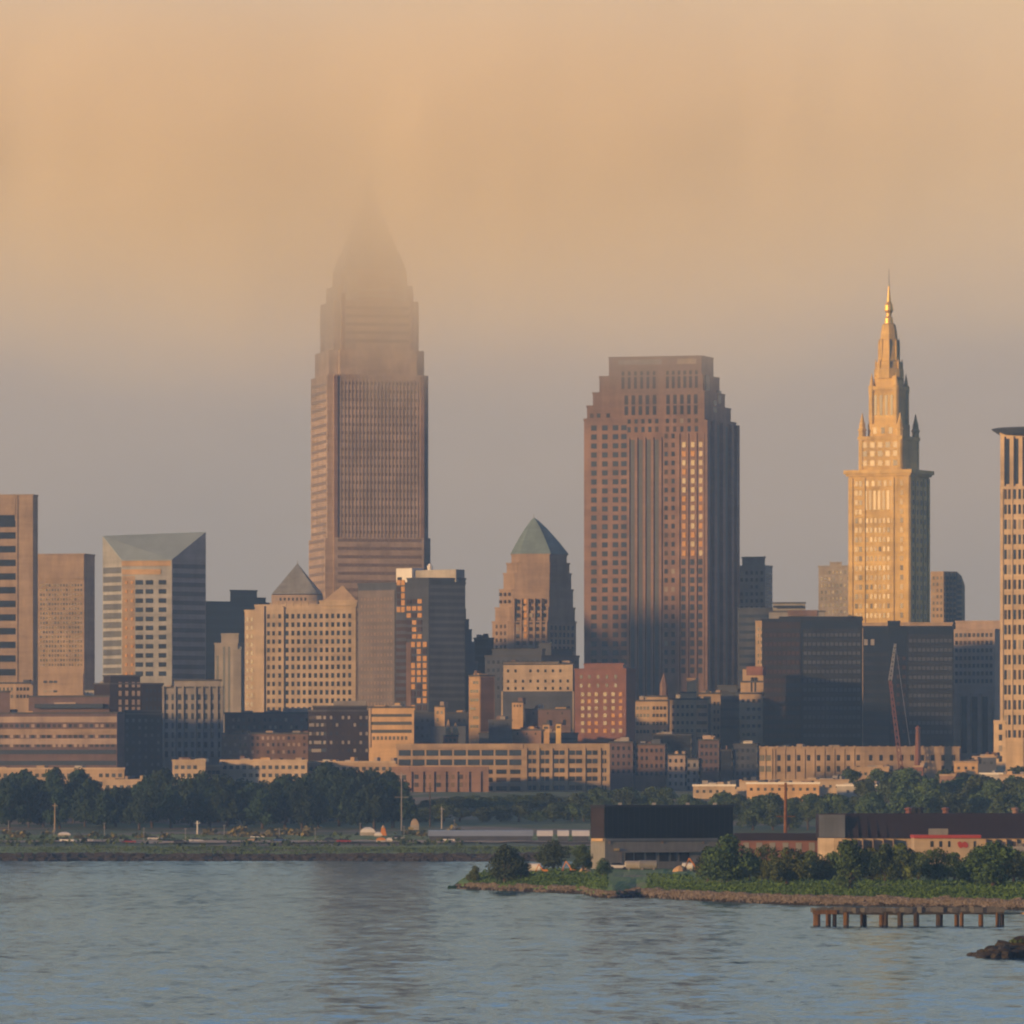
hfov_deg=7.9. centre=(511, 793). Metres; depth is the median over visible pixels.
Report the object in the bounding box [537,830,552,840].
trailer
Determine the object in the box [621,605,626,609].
window
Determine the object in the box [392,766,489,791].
front warehouse
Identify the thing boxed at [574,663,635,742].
brick apartment
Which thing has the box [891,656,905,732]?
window
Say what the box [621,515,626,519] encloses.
window
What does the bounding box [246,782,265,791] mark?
tree
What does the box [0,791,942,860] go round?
ground
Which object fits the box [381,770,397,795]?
tree
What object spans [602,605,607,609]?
window
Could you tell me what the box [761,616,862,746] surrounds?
dark court tower
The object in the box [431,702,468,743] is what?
cream cube house
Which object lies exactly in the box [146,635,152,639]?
window
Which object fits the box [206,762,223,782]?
building
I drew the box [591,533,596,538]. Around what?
window
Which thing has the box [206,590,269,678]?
dark office
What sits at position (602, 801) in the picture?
tree
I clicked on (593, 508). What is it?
window
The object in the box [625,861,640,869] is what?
storage tank
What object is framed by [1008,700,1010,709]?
window
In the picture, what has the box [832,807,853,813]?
tree
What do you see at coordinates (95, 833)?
shrub
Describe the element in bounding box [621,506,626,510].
window
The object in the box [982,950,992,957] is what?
jetty rock
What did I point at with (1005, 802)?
tree
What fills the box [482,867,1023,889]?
meadow grass
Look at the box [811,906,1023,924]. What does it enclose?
ruined pier
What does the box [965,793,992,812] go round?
tree
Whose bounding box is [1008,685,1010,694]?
window
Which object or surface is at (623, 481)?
window
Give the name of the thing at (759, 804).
tree
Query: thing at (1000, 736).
courthouse wing
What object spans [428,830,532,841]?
white roof shed
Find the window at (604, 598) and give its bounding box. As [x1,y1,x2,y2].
[602,596,607,600]
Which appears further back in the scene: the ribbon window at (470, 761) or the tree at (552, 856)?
the ribbon window at (470, 761)
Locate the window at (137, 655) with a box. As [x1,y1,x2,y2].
[135,653,142,657]
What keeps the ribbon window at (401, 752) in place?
in the long warehouse at (578, 767)
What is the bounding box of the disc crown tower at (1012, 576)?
[992,427,1023,770]
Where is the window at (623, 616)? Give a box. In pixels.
[621,614,626,618]
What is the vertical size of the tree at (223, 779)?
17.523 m
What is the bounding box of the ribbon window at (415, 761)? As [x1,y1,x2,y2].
[413,759,424,764]
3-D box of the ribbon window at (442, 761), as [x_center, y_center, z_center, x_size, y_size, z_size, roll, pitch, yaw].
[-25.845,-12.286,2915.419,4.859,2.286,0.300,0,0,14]
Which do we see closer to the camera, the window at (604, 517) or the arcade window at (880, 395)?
the arcade window at (880, 395)
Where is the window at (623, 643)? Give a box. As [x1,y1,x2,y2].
[621,641,626,645]
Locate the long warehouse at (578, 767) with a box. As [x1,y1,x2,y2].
[396,743,610,791]
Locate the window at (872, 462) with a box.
[870,460,874,465]
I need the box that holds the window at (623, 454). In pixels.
[621,452,626,456]
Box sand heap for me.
[672,865,687,871]
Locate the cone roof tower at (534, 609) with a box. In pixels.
[492,516,576,654]
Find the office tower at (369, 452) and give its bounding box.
[309,167,429,700]
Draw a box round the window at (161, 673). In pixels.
[159,671,165,675]
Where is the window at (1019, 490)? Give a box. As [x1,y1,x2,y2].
[1018,489,1020,498]
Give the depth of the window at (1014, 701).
3154.55 m
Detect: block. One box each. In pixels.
[0,680,32,711]
[38,553,94,695]
[93,675,163,712]
[121,710,163,778]
[161,679,223,771]
[214,633,244,711]
[221,731,307,759]
[224,708,308,732]
[307,701,368,760]
[357,564,477,725]
[368,703,414,765]
[473,634,493,673]
[478,729,578,743]
[484,643,579,732]
[501,660,573,732]
[635,673,668,743]
[669,678,707,757]
[699,690,721,738]
[717,685,740,748]
[737,608,772,688]
[739,666,765,746]
[740,556,772,607]
[768,602,825,618]
[862,622,952,745]
[931,571,964,628]
[954,620,999,760]
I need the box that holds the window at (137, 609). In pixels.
[135,607,142,611]
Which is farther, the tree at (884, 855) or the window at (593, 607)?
the window at (593, 607)
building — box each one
[0,765,124,789]
[102,776,145,789]
[171,757,208,784]
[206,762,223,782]
[220,756,307,784]
[307,757,396,774]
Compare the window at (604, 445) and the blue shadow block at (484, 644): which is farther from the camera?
the window at (604, 445)
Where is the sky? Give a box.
[0,0,1023,682]
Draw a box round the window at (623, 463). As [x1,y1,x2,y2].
[621,461,626,465]
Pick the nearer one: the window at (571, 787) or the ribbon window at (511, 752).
the window at (571, 787)
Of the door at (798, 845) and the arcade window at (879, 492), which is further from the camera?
the arcade window at (879, 492)
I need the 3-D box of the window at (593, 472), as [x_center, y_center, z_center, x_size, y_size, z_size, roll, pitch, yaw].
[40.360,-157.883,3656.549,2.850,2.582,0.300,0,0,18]
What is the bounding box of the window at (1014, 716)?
[1013,715,1015,724]
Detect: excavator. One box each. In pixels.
[535,864,547,871]
[561,861,576,872]
[684,858,697,871]
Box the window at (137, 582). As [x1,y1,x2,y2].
[135,580,142,584]
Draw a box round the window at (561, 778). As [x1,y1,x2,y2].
[559,776,564,780]
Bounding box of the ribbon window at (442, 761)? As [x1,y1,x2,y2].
[440,759,451,764]
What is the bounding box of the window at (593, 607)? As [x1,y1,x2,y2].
[591,605,596,610]
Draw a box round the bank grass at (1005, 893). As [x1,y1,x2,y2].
[467,872,1023,899]
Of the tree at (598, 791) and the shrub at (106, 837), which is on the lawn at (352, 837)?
the shrub at (106, 837)
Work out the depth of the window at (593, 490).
3656.66 m
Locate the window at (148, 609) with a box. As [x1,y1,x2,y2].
[146,607,152,611]
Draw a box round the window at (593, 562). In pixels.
[591,560,596,565]
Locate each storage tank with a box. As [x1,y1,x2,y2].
[528,863,540,870]
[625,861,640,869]
[638,860,657,869]
[682,863,692,870]
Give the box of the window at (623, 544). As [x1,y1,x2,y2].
[621,542,626,546]
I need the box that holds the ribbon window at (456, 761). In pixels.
[454,759,465,764]
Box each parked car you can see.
[121,839,135,843]
[147,836,162,839]
[174,839,188,843]
[336,839,350,842]
[443,837,454,840]
[610,863,625,868]
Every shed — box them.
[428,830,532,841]
[590,803,733,868]
[692,780,738,798]
[730,777,783,797]
[734,833,817,862]
[746,780,819,800]
[785,776,848,795]
[816,807,1023,859]
[836,781,879,797]
[854,765,891,780]
[912,763,926,780]
[939,773,959,782]
[953,757,980,774]
[972,752,999,773]
[979,771,1002,779]
[999,771,1023,782]
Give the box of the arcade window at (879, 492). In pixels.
[878,491,880,509]
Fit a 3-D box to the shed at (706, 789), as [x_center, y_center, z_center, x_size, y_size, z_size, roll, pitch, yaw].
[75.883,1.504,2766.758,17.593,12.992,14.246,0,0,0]
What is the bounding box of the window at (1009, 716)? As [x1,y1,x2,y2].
[1008,715,1010,724]
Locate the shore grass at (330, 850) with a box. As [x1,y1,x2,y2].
[1,844,590,854]
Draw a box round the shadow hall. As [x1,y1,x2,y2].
[414,710,468,743]
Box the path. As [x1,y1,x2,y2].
[0,839,590,842]
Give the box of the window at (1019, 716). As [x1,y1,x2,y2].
[1018,715,1020,724]
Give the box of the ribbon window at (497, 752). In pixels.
[495,750,506,755]
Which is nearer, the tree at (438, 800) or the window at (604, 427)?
the tree at (438, 800)
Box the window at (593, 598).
[591,596,596,601]
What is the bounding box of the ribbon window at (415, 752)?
[413,750,424,755]
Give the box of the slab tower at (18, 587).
[0,494,37,695]
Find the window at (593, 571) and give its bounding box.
[591,569,596,574]
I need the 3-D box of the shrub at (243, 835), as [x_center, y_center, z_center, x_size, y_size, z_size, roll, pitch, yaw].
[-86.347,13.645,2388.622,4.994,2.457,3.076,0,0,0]
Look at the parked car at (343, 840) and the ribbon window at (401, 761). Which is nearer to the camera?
the parked car at (343, 840)
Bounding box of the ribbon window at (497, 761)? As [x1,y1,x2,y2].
[495,759,506,764]
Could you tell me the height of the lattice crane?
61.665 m
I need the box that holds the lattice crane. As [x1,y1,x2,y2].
[888,644,911,769]
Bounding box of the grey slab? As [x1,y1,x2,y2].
[818,562,847,615]
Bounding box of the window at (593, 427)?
[591,425,596,430]
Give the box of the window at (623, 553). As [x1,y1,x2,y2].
[621,551,626,555]
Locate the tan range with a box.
[759,744,960,781]
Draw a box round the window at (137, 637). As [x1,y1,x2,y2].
[135,635,142,639]
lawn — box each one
[0,834,590,840]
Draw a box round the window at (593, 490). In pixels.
[591,488,596,493]
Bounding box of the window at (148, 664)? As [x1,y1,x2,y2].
[146,662,152,666]
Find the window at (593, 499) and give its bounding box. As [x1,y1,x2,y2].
[591,497,596,502]
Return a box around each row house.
[608,737,634,790]
[635,739,667,790]
[652,730,693,757]
[666,751,687,790]
[686,757,700,790]
[698,735,721,783]
[720,746,734,781]
[733,741,759,780]
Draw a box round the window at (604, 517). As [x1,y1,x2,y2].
[602,515,607,520]
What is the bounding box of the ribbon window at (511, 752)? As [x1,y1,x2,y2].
[509,750,520,755]
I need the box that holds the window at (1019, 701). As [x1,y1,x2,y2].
[1018,700,1020,709]
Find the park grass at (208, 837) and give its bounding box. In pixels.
[3,833,571,841]
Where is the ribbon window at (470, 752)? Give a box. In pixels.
[468,750,479,755]
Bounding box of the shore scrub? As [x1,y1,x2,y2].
[0,829,481,846]
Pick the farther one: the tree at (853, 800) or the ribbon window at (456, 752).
the ribbon window at (456, 752)
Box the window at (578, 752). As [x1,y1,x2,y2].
[576,750,581,754]
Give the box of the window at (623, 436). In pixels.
[621,434,626,438]
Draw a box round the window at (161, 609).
[159,607,165,611]
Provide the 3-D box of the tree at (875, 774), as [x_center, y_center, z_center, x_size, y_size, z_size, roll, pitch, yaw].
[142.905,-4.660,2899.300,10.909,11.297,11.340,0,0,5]
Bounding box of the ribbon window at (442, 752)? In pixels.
[440,750,451,755]
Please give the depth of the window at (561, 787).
2903.98 m
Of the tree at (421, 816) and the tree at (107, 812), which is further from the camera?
the tree at (421, 816)
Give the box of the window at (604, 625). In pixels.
[602,623,607,627]
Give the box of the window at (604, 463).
[602,461,607,466]
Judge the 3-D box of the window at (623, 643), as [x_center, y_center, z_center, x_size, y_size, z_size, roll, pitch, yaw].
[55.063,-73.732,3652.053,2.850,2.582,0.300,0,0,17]
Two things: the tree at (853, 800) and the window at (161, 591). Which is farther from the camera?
the window at (161, 591)
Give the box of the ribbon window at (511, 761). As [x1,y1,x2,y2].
[509,759,520,764]
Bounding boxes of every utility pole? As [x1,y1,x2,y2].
[401,772,401,830]
[776,783,794,832]
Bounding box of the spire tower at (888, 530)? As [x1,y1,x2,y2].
[843,280,933,622]
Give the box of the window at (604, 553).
[602,551,607,556]
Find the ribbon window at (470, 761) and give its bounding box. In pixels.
[468,759,479,764]
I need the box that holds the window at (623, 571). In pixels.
[621,569,626,573]
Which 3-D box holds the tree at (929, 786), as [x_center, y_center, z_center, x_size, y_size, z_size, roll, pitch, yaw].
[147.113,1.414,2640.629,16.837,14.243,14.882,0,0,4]
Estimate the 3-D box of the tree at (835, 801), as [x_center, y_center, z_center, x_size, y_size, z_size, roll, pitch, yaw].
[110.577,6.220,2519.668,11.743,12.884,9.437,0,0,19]
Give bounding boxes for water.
[0,861,1023,1023]
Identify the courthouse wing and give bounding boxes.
[993,720,1005,771]
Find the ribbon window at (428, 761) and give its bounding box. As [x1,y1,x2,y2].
[426,759,437,764]
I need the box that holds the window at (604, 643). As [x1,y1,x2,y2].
[602,641,607,645]
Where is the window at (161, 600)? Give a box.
[159,598,165,602]
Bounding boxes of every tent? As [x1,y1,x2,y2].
[58,832,70,835]
[360,827,375,835]
[374,832,381,836]
[376,837,385,842]
[410,819,418,829]
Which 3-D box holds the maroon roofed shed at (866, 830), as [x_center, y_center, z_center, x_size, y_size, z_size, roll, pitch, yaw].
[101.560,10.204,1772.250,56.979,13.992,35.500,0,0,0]
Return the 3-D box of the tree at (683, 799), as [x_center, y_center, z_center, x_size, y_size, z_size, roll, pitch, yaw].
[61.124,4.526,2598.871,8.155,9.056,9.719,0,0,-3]
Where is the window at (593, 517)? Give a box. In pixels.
[591,515,596,520]
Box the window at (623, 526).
[621,524,626,528]
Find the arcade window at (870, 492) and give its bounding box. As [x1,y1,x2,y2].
[869,491,871,509]
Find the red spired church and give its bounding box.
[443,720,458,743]
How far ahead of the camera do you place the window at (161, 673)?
3621.12 m
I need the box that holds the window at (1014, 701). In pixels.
[1013,700,1015,709]
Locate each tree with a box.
[0,773,24,820]
[0,779,26,828]
[11,768,32,781]
[15,774,44,805]
[17,778,47,827]
[31,790,51,826]
[40,774,69,816]
[42,786,75,828]
[43,767,66,787]
[64,777,81,822]
[66,767,100,797]
[69,788,98,826]
[74,778,100,801]
[87,790,121,828]
[108,787,132,826]
[119,786,133,822]
[121,790,150,829]
[131,778,159,822]
[139,773,152,782]
[150,767,177,820]
[155,784,185,827]
[175,777,193,785]
[178,778,208,826]
[187,770,215,782]
[188,787,226,827]
[196,779,214,822]
[208,773,232,785]
[209,790,243,827]
[233,786,255,826]
[235,778,251,787]
[242,788,279,828]
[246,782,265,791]
[255,780,268,787]
[260,781,293,823]
[270,787,297,827]
[271,775,282,782]
[275,774,298,821]
[287,779,317,828]
[293,773,320,823]
[308,790,330,826]
[313,760,339,789]
[317,776,333,820]
[325,781,354,826]
[326,777,361,810]
[328,767,339,782]
[331,769,355,784]
[341,790,373,828]
[344,768,361,779]
[351,770,379,821]
[355,771,382,783]
[360,782,391,828]
[371,776,392,797]
[379,781,418,827]
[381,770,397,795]
[384,778,414,820]
[409,808,435,821]
[416,800,436,807]
[425,803,455,821]
[431,797,452,803]
[435,801,462,807]
[444,796,465,803]
[451,808,471,821]
[459,798,477,809]
[462,795,486,800]
[466,866,479,880]
[471,799,500,808]
[471,807,491,821]
[485,796,502,802]
[485,844,524,881]
[486,805,513,821]
[493,801,513,807]
[503,794,520,801]
[510,803,532,821]
[511,796,532,804]
[512,857,531,877]
[522,809,547,821]
[526,800,548,810]
[533,792,557,802]
[533,840,570,868]
[540,802,566,809]
[542,803,568,821]
[561,793,590,805]
[561,803,583,820]
[569,805,590,821]
[570,844,592,871]
[581,794,603,807]
[586,787,612,796]
[590,798,614,814]
[594,857,611,874]
[599,790,614,798]
[610,791,638,804]
[613,786,641,796]
[633,794,651,804]
[641,786,664,797]
[646,801,663,804]
[648,796,674,804]
[656,787,678,799]
[675,794,693,804]
[690,798,709,804]
[693,846,710,881]
[696,833,763,881]
[703,791,732,804]
[717,801,739,820]
[729,793,753,815]
[735,805,768,829]
[738,847,762,880]
[748,794,767,809]
[754,792,783,806]
[754,844,779,879]
[761,802,788,829]
[765,847,814,883]
[781,797,801,807]
[781,804,802,829]
[796,799,814,829]
[796,850,825,878]
[801,793,821,803]
[808,800,832,818]
[811,861,836,879]
[821,793,854,810]
[822,852,843,878]
[830,838,879,887]
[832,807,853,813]
[839,768,862,782]
[849,795,860,810]
[853,779,878,796]
[854,791,885,810]
[855,799,888,812]
[859,847,880,879]
[866,767,889,782]
[869,843,905,881]
[874,868,902,880]
[875,781,896,802]
[879,769,899,783]
[884,789,915,812]
[887,767,926,793]
[889,842,918,879]
[906,778,948,796]
[908,851,930,879]
[913,792,938,812]
[915,847,953,879]
[930,792,976,812]
[934,769,956,782]
[939,782,963,792]
[942,776,966,790]
[942,852,963,879]
[953,847,979,884]
[956,774,1006,800]
[957,772,973,778]
[962,840,1016,885]
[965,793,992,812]
[976,778,1004,804]
[986,791,1021,812]
[999,849,1023,882]
[1002,775,1022,793]
[1007,765,1023,773]
[1007,778,1023,796]
[1009,794,1023,812]
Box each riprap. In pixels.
[0,851,538,860]
[455,882,1023,909]
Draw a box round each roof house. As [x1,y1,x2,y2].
[84,689,93,694]
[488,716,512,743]
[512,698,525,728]
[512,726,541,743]
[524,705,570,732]
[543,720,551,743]
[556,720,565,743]
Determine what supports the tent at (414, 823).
on the ground at (471, 822)
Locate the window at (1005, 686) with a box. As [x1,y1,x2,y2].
[1004,685,1006,694]
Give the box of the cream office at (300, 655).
[244,585,357,711]
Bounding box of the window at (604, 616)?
[602,614,607,618]
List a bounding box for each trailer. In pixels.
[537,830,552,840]
[557,830,568,841]
[572,830,589,842]
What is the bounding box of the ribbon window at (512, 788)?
[510,786,519,790]
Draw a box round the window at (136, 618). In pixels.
[135,617,142,620]
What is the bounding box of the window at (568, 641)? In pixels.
[551,640,573,650]
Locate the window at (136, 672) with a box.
[135,671,142,675]
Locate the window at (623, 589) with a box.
[621,587,626,591]
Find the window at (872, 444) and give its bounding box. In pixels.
[870,442,874,447]
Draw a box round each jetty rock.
[975,955,988,957]
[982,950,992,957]
[984,945,995,950]
[988,947,997,951]
[991,952,1000,957]
[994,940,1010,945]
[997,945,1009,949]
[999,950,1012,957]
[1011,935,1023,944]
[1011,949,1023,957]
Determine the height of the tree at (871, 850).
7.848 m
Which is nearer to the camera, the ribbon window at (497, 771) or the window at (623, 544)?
the ribbon window at (497, 771)
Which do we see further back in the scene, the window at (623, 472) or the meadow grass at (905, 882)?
the window at (623, 472)
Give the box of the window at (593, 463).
[591,461,596,466]
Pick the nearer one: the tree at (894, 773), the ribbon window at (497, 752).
the tree at (894, 773)
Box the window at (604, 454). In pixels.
[602,452,607,457]
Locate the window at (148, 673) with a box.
[146,671,152,675]
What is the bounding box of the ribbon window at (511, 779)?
[510,778,519,781]
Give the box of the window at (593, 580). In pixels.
[591,578,596,583]
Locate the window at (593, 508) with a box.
[591,506,596,511]
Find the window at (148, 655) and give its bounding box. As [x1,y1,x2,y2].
[146,653,152,657]
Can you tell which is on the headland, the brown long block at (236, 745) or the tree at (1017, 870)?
the tree at (1017, 870)
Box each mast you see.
[52,803,57,833]
[427,786,432,826]
[441,807,442,828]
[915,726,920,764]
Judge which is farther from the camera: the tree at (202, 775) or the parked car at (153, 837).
the tree at (202, 775)
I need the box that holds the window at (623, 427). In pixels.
[621,425,626,429]
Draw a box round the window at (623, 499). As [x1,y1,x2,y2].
[621,497,626,501]
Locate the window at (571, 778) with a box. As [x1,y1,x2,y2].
[569,776,574,780]
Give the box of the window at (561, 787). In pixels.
[559,785,564,789]
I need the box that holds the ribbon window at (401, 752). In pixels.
[399,750,410,755]
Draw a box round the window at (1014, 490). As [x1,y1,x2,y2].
[1013,489,1015,498]
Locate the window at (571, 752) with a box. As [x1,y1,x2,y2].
[569,750,574,754]
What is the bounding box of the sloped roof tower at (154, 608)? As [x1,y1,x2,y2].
[103,532,205,686]
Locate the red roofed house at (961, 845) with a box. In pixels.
[910,829,980,864]
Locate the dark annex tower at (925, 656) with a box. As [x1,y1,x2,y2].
[862,621,954,745]
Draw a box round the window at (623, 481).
[621,479,626,483]
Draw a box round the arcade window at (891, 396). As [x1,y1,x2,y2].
[890,395,892,414]
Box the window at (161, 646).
[159,644,165,648]
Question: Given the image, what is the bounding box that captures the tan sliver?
[755,621,761,665]
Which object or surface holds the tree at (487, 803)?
on the ground at (471, 822)
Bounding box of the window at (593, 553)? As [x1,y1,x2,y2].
[591,551,596,556]
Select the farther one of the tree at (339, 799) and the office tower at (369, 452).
the office tower at (369, 452)
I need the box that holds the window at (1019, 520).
[1018,519,1020,528]
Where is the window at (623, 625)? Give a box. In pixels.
[621,623,626,627]
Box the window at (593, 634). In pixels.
[591,632,596,637]
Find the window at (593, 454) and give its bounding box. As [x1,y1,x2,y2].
[591,452,596,457]
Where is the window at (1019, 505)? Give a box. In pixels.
[1018,504,1020,513]
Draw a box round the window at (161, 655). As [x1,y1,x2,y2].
[159,653,165,657]
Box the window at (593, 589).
[591,587,596,592]
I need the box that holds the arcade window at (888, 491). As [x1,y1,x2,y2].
[887,490,889,508]
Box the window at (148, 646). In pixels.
[146,644,152,648]
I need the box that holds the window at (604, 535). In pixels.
[602,533,607,538]
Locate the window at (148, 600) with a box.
[146,598,152,602]
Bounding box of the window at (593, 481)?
[591,479,596,484]
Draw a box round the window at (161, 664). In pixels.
[159,662,165,666]
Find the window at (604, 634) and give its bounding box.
[602,632,607,636]
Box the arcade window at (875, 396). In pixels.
[874,395,876,414]
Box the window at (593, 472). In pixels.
[591,470,596,475]
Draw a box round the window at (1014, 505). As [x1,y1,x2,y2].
[1013,504,1015,513]
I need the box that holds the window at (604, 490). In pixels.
[602,488,607,493]
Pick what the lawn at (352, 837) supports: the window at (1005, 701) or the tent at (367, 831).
the tent at (367, 831)
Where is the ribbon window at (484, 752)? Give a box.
[482,750,493,755]
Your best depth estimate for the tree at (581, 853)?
1582.43 m
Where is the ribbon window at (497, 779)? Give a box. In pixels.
[496,778,506,781]
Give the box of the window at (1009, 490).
[1008,489,1010,498]
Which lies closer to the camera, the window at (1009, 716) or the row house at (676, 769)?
the row house at (676, 769)
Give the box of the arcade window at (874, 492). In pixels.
[873,491,875,509]
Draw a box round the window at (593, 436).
[591,434,596,439]
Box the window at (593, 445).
[591,443,596,448]
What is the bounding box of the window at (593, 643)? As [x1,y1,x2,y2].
[591,641,596,646]
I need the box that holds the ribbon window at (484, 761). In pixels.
[482,759,493,764]
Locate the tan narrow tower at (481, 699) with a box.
[468,671,494,743]
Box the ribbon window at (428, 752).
[426,750,437,755]
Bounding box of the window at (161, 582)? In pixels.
[159,580,165,584]
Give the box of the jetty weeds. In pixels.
[1008,938,1023,942]
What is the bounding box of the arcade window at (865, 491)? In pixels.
[865,491,866,509]
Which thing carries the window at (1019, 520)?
in the disc crown tower at (1012, 576)
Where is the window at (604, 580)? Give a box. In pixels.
[602,578,607,582]
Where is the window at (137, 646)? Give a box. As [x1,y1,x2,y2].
[135,644,142,648]
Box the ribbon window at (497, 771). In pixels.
[496,770,506,773]
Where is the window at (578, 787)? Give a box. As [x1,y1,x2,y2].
[576,785,581,789]
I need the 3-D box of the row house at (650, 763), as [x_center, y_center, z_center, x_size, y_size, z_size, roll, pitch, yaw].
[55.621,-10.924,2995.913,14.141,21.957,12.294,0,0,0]
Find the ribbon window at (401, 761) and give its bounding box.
[399,759,410,764]
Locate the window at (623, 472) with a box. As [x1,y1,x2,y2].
[621,470,626,474]
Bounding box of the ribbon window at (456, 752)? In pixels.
[454,750,465,755]
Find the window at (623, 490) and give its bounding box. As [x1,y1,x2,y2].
[621,488,626,492]
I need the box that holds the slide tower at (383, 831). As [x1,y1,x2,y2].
[381,825,386,835]
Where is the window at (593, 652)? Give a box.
[591,650,626,663]
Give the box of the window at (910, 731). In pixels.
[909,730,951,733]
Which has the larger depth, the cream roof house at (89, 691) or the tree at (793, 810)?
the cream roof house at (89, 691)
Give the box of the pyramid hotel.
[271,560,322,603]
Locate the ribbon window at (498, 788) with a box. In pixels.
[496,786,506,790]
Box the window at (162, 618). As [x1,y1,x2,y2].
[159,616,165,620]
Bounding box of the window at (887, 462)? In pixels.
[885,460,889,465]
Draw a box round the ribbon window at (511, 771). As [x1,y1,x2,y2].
[510,770,519,773]
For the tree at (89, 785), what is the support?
on the ground at (471, 822)
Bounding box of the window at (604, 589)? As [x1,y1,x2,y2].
[602,587,607,591]
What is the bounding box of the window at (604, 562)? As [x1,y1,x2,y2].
[602,560,607,565]
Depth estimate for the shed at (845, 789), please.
2775.37 m
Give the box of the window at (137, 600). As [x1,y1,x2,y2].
[135,598,142,602]
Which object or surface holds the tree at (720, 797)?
on the ground at (471, 822)
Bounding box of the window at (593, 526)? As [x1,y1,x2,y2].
[591,524,596,529]
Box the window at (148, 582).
[146,580,152,584]
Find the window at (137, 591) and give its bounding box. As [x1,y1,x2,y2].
[135,589,142,593]
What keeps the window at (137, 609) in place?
in the sloped roof tower at (154, 608)
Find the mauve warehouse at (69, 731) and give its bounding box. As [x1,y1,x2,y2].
[0,691,124,778]
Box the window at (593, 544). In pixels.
[591,542,596,547]
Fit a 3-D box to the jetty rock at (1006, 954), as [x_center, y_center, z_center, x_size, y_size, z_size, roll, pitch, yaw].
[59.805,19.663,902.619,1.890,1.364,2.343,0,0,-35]
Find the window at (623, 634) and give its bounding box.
[621,632,626,636]
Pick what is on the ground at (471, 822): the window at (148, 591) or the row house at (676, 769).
the row house at (676, 769)
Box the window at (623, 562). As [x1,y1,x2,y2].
[621,560,626,564]
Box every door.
[618,851,621,868]
[796,843,801,850]
[809,843,814,850]
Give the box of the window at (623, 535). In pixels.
[621,533,626,537]
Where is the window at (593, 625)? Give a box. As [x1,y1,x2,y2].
[591,623,596,628]
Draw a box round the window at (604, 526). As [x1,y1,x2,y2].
[602,524,607,529]
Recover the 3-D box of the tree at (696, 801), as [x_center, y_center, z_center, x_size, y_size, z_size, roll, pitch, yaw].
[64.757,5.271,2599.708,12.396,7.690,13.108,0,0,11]
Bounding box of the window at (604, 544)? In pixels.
[602,542,607,547]
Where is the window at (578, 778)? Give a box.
[576,776,581,780]
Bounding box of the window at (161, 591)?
[159,589,165,593]
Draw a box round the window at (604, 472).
[602,470,607,475]
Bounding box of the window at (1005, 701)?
[1004,700,1006,709]
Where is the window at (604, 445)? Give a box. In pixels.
[602,443,607,448]
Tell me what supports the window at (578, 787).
in the long warehouse at (578, 767)
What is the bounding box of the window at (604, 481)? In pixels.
[602,479,607,484]
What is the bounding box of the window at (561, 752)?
[559,750,564,754]
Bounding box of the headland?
[448,863,1022,899]
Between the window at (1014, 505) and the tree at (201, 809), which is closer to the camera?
the tree at (201, 809)
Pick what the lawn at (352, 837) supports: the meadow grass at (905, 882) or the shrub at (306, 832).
the shrub at (306, 832)
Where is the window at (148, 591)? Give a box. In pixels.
[146,589,152,593]
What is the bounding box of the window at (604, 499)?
[602,497,607,502]
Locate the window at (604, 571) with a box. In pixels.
[602,569,607,574]
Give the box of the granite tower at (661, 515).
[583,355,739,731]
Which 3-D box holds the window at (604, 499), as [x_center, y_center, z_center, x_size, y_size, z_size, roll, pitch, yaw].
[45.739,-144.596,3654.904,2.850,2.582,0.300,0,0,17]
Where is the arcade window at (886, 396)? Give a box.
[885,395,887,414]
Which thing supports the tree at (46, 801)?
on the ground at (471, 822)
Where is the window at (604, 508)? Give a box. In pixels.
[602,506,607,511]
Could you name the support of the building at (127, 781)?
on the ground at (471, 822)
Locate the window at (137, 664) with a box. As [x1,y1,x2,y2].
[135,662,142,666]
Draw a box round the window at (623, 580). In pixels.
[621,578,626,582]
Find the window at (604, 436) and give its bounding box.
[602,434,607,439]
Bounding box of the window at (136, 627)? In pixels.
[135,626,142,629]
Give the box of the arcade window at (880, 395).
[880,395,881,414]
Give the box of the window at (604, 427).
[602,425,607,430]
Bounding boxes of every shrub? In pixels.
[1,827,12,833]
[9,830,30,837]
[41,828,53,834]
[73,833,84,838]
[87,830,102,836]
[102,834,113,838]
[134,832,148,837]
[160,832,171,837]
[201,827,222,834]
[225,831,237,835]
[226,821,247,833]
[239,832,249,836]
[256,826,282,833]
[281,828,296,834]
[290,827,305,834]
[298,828,314,835]
[303,824,321,831]
[401,826,416,834]
[412,829,427,835]
[447,823,463,829]
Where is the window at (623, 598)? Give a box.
[621,596,626,600]
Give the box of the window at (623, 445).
[621,443,626,447]
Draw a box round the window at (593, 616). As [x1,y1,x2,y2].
[591,614,596,619]
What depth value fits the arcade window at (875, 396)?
3514.00 m
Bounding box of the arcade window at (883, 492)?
[882,490,884,509]
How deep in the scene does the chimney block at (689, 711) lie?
3181.80 m
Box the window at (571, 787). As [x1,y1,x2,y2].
[569,785,574,789]

